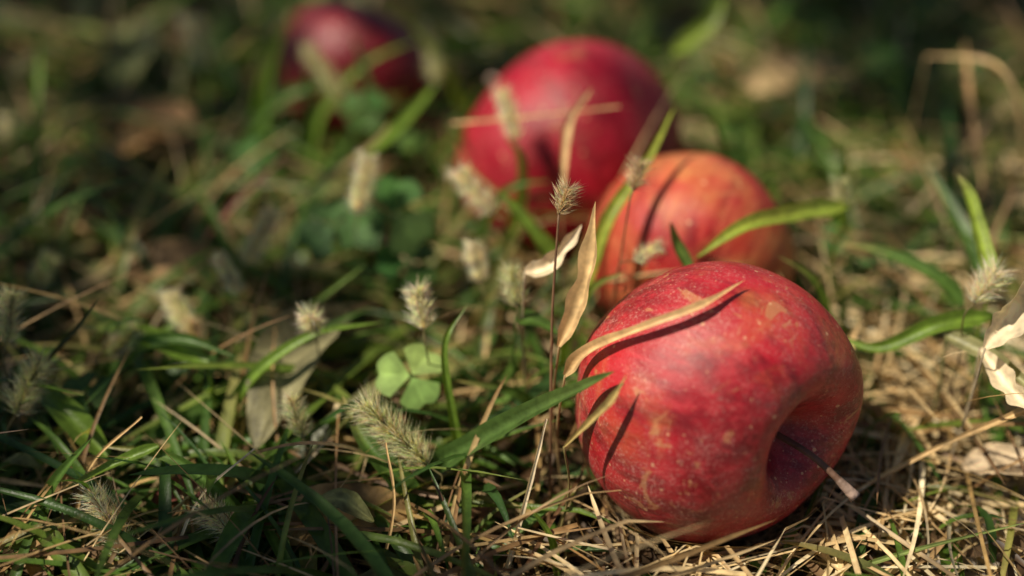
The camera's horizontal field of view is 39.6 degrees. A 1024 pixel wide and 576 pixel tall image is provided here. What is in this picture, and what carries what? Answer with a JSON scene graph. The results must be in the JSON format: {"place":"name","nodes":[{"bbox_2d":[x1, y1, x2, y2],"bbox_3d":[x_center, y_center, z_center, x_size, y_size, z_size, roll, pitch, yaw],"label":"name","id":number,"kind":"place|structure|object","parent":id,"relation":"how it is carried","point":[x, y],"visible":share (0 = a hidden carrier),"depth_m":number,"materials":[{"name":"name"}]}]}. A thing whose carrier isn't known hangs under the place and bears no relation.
{"place":"outdoors","nodes":[
{"label":"outdoors","id":0,"kind":"place"},
{"bbox_2d":[0,0,1023,575],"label":"green grass","id":1,"kind":"structure","parent":0,"point":[388,292],"depth_m":0.46,"materials":[{"name":"green plant"}]},
{"bbox_2d":[104,19,157,97],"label":"fallen leaf","id":2,"kind":"object","parent":1,"relation":"on","point":[129,61],"visible":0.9,"depth_m":0.57,"materials":[{"name":"plant"}]},
{"bbox_2d":[120,100,202,153],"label":"fallen leaf","id":3,"kind":"object","parent":1,"relation":"on","point":[175,111],"visible":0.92,"depth_m":0.53,"materials":[{"name":"brown plant"}]},
{"bbox_2d":[104,238,250,283],"bbox_3d":[-0.110,-0.006,0.454,0.052,0.012,0.020,0,35,0],"label":"fallen leaf","id":4,"kind":"object","parent":1,"relation":"on","point":[182,250],"visible":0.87,"depth_m":0.46,"materials":[{"name":"brown plant"}]},
{"bbox_2d":[246,304,350,447],"bbox_3d":[-0.062,0.021,0.407,0.020,0.017,0.059,13,37,18],"label":"fallen leaf","id":5,"kind":"object","parent":1,"relation":"on","point":[303,357],"visible":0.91,"depth_m":0.40,"materials":[{"name":"beige plant"}]},
{"bbox_2d":[277,482,417,546],"bbox_3d":[-0.044,0.060,0.370,0.038,0.013,0.018,0,35,0],"label":"fallen leaf","id":6,"kind":"object","parent":1,"relation":"on","point":[369,493],"visible":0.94,"depth_m":0.37,"materials":[{"name":"brown plant"}]},
{"bbox_2d":[740,48,863,100],"bbox_3d":[0.112,-0.082,0.554,0.048,0.015,0.021,0,35,0],"label":"fallen leaf","id":7,"kind":"object","parent":1,"relation":"on","point":[753,80],"visible":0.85,"depth_m":0.56,"materials":[{"name":"beige plant"}]},
{"bbox_2d":[0,0,1023,575],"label":"dry grass","id":8,"kind":"structure","parent":0,"point":[490,406],"depth_m":0.41,"materials":[{"name":"beige plant"}]},
{"bbox_2d":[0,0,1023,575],"bbox_3d":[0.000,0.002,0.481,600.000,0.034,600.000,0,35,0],"label":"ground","id":9,"kind":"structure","parent":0,"point":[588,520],"depth_m":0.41,"materials":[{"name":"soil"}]},
{"bbox_2d":[0,112,23,191],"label":"foxtail grass","id":10,"kind":"structure","parent":9,"relation":"on","point":[7,133],"depth_m":0.52,"materials":[{"name":"beige plant"}]},
{"bbox_2d":[0,283,31,436],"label":"foxtail grass","id":11,"kind":"structure","parent":9,"relation":"on","point":[7,322],"depth_m":0.38,"materials":[{"name":"green plant"}]},
{"bbox_2d":[3,47,46,103],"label":"foxtail grass","id":12,"kind":"structure","parent":9,"relation":"on","point":[23,66],"depth_m":0.55,"materials":[{"name":"beige plant"}]},
{"bbox_2d":[1,343,62,469],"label":"foxtail grass","id":13,"kind":"structure","parent":9,"relation":"on","point":[24,394],"depth_m":0.38,"materials":[{"name":"plant"}]},
{"bbox_2d":[24,248,65,348],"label":"foxtail grass","id":14,"kind":"structure","parent":9,"relation":"on","point":[39,279],"depth_m":0.44,"materials":[{"name":"plant"}]},
{"bbox_2d":[70,0,104,75],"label":"foxtail grass","id":15,"kind":"structure","parent":9,"relation":"on","point":[83,16],"depth_m":0.56,"materials":[{"name":"beige plant"}]},
{"bbox_2d":[62,372,114,414],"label":"clover plant","id":16,"kind":"object","parent":9,"relation":"on","point":[82,382],"visible":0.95,"depth_m":0.39,"materials":[{"name":"green plant"}]},
{"bbox_2d":[72,477,134,560],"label":"foxtail grass","id":17,"kind":"structure","parent":9,"relation":"on","point":[95,499],"depth_m":0.36,"materials":[{"name":"beige plant"}]},
{"bbox_2d":[99,313,145,375],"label":"foxtail grass","id":18,"kind":"structure","parent":9,"relation":"on","point":[113,349],"depth_m":0.40,"materials":[{"name":"green plant"}]},
{"bbox_2d":[156,284,196,332],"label":"foxtail grass","id":19,"kind":"structure","parent":9,"relation":"on","point":[176,304],"depth_m":0.42,"materials":[{"name":"beige plant"}]},
{"bbox_2d":[179,309,210,382],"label":"foxtail grass","id":20,"kind":"structure","parent":9,"relation":"on","point":[194,326],"depth_m":0.41,"materials":[{"name":"beige plant"}]},
{"bbox_2d":[169,9,222,124],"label":"foxtail grass","id":21,"kind":"structure","parent":9,"relation":"on","point":[194,27],"depth_m":0.54,"materials":[{"name":"beige plant"}]},
{"bbox_2d":[182,487,265,575],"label":"foxtail grass","id":22,"kind":"structure","parent":9,"relation":"on","point":[220,523],"depth_m":0.36,"materials":[{"name":"beige plant"}]},
{"bbox_2d":[209,246,246,342],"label":"foxtail grass","id":23,"kind":"structure","parent":9,"relation":"on","point":[223,265],"depth_m":0.41,"materials":[{"name":"plant"}]},
{"bbox_2d":[220,197,287,414],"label":"foxtail grass","id":24,"kind":"structure","parent":9,"relation":"on","point":[266,229],"depth_m":0.43,"materials":[{"name":"plant"}]},
{"bbox_2d":[234,137,275,211],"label":"clover plant","id":25,"kind":"object","parent":9,"relation":"on","point":[266,155],"visible":0.93,"depth_m":0.49,"materials":[{"name":"green plant"}]},
{"bbox_2d":[262,8,279,53],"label":"foxtail grass","id":26,"kind":"structure","parent":9,"relation":"on","point":[270,28],"depth_m":0.57,"materials":[{"name":"plant"}]},
{"bbox_2d":[274,390,313,477],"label":"foxtail grass","id":27,"kind":"structure","parent":9,"relation":"on","point":[295,416],"depth_m":0.38,"materials":[{"name":"beige plant"}]},
{"bbox_2d":[292,299,330,452],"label":"foxtail grass","id":28,"kind":"structure","parent":9,"relation":"on","point":[309,319],"depth_m":0.39,"materials":[{"name":"beige plant"}]},
{"bbox_2d":[293,0,344,15],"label":"clover plant","id":29,"kind":"object","parent":9,"relation":"on","point":[307,2],"visible":0.07,"depth_m":0.57,"materials":[{"name":"green plant"}]},
{"bbox_2d":[298,200,356,292],"bbox_3d":[-0.056,-0.005,0.450,0.020,0.042,0.022,-28,44,-34],"label":"clover plant","id":30,"kind":"object","parent":9,"relation":"on","point":[315,239],"visible":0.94,"depth_m":0.44,"materials":[{"name":"green plant"}]},
{"bbox_2d":[295,37,359,164],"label":"foxtail grass","id":31,"kind":"structure","parent":9,"relation":"on","point":[325,73],"depth_m":0.50,"materials":[{"name":"beige plant"}]},
{"bbox_2d":[272,0,436,145],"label":"apple","id":32,"kind":"object","parent":9,"relation":"on","point":[328,26],"visible":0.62,"depth_m":0.52,"materials":[{"name":"red plant"}]},
{"bbox_2d":[346,0,366,4],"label":"foxtail grass","id":33,"kind":"structure","parent":9,"relation":"on","point":[357,1],"depth_m":0.57,"materials":[{"name":"beige plant"}]},
{"bbox_2d":[338,89,387,156],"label":"clover plant","id":34,"kind":"object","parent":9,"relation":"on","point":[362,119],"visible":0.84,"depth_m":0.50,"materials":[{"name":"green plant"}]},
{"bbox_2d":[342,146,385,287],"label":"foxtail grass","id":35,"kind":"structure","parent":9,"relation":"on","point":[363,187],"depth_m":0.42,"materials":[{"name":"beige plant"}]},
{"bbox_2d":[345,176,432,286],"bbox_3d":[-0.038,-0.007,0.444,0.026,0.052,0.024,22,41,28],"label":"clover plant","id":36,"kind":"object","parent":9,"relation":"on","point":[410,231],"visible":0.93,"depth_m":0.43,"materials":[{"name":"green plant"}]},
{"bbox_2d":[342,377,442,515],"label":"foxtail grass","id":37,"kind":"structure","parent":9,"relation":"on","point":[382,420],"depth_m":0.37,"materials":[{"name":"beige plant"}]},
{"bbox_2d":[374,243,436,288],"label":"clover plant","id":38,"kind":"object","parent":9,"relation":"on","point":[390,264],"visible":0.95,"depth_m":0.44,"materials":[{"name":"green plant"}]},
{"bbox_2d":[375,343,441,415],"bbox_3d":[-0.026,0.033,0.400,0.017,0.038,0.024,24,41,30],"label":"clover plant","id":39,"kind":"object","parent":9,"relation":"on","point":[394,376],"visible":0.98,"depth_m":0.39,"materials":[{"name":"green plant"}]},
{"bbox_2d":[399,274,438,436],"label":"foxtail grass","id":40,"kind":"structure","parent":9,"relation":"on","point":[417,301],"depth_m":0.38,"materials":[{"name":"beige plant"}]},
{"bbox_2d":[408,516,435,575],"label":"meadow grass","id":41,"kind":"structure","parent":9,"relation":"on","point":[429,566],"depth_m":0.34,"materials":[{"name":"green plant"}]},
{"bbox_2d":[415,15,445,160],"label":"foxtail grass","id":42,"kind":"structure","parent":9,"relation":"on","point":[434,69],"depth_m":0.51,"materials":[{"name":"beige plant"}]},
{"bbox_2d":[440,155,511,305],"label":"foxtail grass","id":43,"kind":"structure","parent":9,"relation":"on","point":[469,186],"depth_m":0.42,"materials":[{"name":"beige plant"}]},
{"bbox_2d":[458,235,493,373],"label":"foxtail grass","id":44,"kind":"structure","parent":9,"relation":"on","point":[474,257],"depth_m":0.41,"materials":[{"name":"beige plant"}]},
{"bbox_2d":[0,0,952,410],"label":"clover patch","id":45,"kind":"object","parent":9,"relation":"on","point":[408,142],"visible":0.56,"depth_m":0.51,"materials":[{"name":"green plant"}]},
{"bbox_2d":[489,79,530,298],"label":"foxtail grass","id":46,"kind":"structure","parent":9,"relation":"on","point":[507,106],"depth_m":0.44,"materials":[{"name":"beige plant"}]},
{"bbox_2d":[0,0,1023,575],"bbox_3d":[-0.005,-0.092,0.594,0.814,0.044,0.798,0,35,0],"label":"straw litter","id":47,"kind":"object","parent":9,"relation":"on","point":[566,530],"visible":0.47,"depth_m":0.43,"materials":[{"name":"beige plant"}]},
{"bbox_2d":[0,0,1023,575],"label":"decayed thatch","id":48,"kind":"object","parent":9,"relation":"on","point":[646,552],"visible":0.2,"depth_m":0.41,"materials":[{"name":"brown plant"}]},
{"bbox_2d":[149,466,265,504],"bbox_3d":[-0.080,0.053,0.380,0.035,0.009,0.010,-4,35,-6],"label":"fallen leaf","id":49,"kind":"object","parent":48,"relation":"on","point":[154,498],"visible":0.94,"depth_m":0.38,"materials":[{"name":"brown plant"}]},
{"bbox_2d":[0,0,1023,575],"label":"leaf litter","id":50,"kind":"object","parent":9,"relation":"on","point":[348,502],"visible":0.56,"depth_m":0.46,"materials":[{"name":"brown plant"}]},
{"bbox_2d":[494,258,531,391],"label":"foxtail grass","id":51,"kind":"structure","parent":9,"relation":"on","point":[512,287],"depth_m":0.39,"materials":[{"name":"beige plant"}]},
{"bbox_2d":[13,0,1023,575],"bbox_3d":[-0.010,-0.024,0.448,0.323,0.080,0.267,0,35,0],"label":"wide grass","id":52,"kind":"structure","parent":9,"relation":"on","point":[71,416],"depth_m":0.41,"materials":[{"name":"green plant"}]},
{"bbox_2d":[551,174,585,214],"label":"foxtail grass","id":53,"kind":"structure","parent":9,"relation":"on","point":[562,205],"depth_m":0.36,"materials":[{"name":"beige plant"}]},
{"bbox_2d":[456,40,682,262],"bbox_3d":[0.020,-0.048,0.494,0.077,0.079,0.076,4,35,5],"label":"apple","id":54,"kind":"object","parent":9,"relation":"on","point":[562,76],"visible":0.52,"depth_m":0.46,"materials":[{"name":"red plant"}]},
{"bbox_2d":[610,153,657,308],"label":"foxtail grass","id":55,"kind":"structure","parent":9,"relation":"on","point":[639,167],"depth_m":0.39,"materials":[{"name":"beige plant"}]},
{"bbox_2d":[616,235,669,303],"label":"foxtail grass","id":56,"kind":"structure","parent":9,"relation":"on","point":[643,255],"depth_m":0.40,"materials":[{"name":"beige plant"}]},
{"bbox_2d":[593,152,794,312],"bbox_3d":[0.055,-0.011,0.442,0.061,0.064,0.064,-17,38,-23],"label":"apple","id":57,"kind":"object","parent":9,"relation":"on","point":[699,201],"visible":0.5,"depth_m":0.42,"materials":[{"name":"red plant"}]},
{"bbox_2d":[576,261,863,543],"bbox_3d":[0.054,0.028,0.375,0.074,0.074,0.071,-6,35,-8],"label":"apple","id":58,"kind":"object","parent":9,"relation":"on","point":[737,408],"visible":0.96,"depth_m":0.35,"materials":[{"name":"red plant"}]},
{"bbox_2d":[428,47,1023,575],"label":"bleached straw","id":59,"kind":"object","parent":9,"relation":"on","point":[920,509],"visible":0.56,"depth_m":0.39,"materials":[{"name":"beige plant"}]},
{"bbox_2d":[823,173,855,290],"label":"foxtail grass","id":60,"kind":"structure","parent":9,"relation":"on","point":[843,193],"depth_m":0.42,"materials":[{"name":"beige plant"}]},
{"bbox_2d":[855,40,902,106],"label":"clover plant","id":61,"kind":"object","parent":9,"relation":"on","point":[889,50],"visible":0.93,"depth_m":0.55,"materials":[{"name":"green plant"}]},
{"bbox_2d":[828,419,1023,575],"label":"soil crumbs","id":62,"kind":"object","parent":9,"relation":"on","point":[973,539],"visible":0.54,"depth_m":0.39,"materials":[{"name":"brown soil"}]},
{"bbox_2d":[927,150,972,205],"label":"foxtail grass","id":63,"kind":"structure","parent":9,"relation":"on","point":[954,167],"depth_m":0.48,"materials":[{"name":"plant"}]},
{"bbox_2d":[938,253,1021,419],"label":"foxtail grass","id":64,"kind":"structure","parent":9,"relation":"on","point":[992,277],"depth_m":0.38,"materials":[{"name":"beige plant"}]},
{"bbox_2d":[961,443,1023,475],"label":"fallen leaf","id":65,"kind":"object","parent":9,"relation":"on","point":[1001,455],"visible":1,"depth_m":0.39,"materials":[{"name":"beige plant"}]}
]}

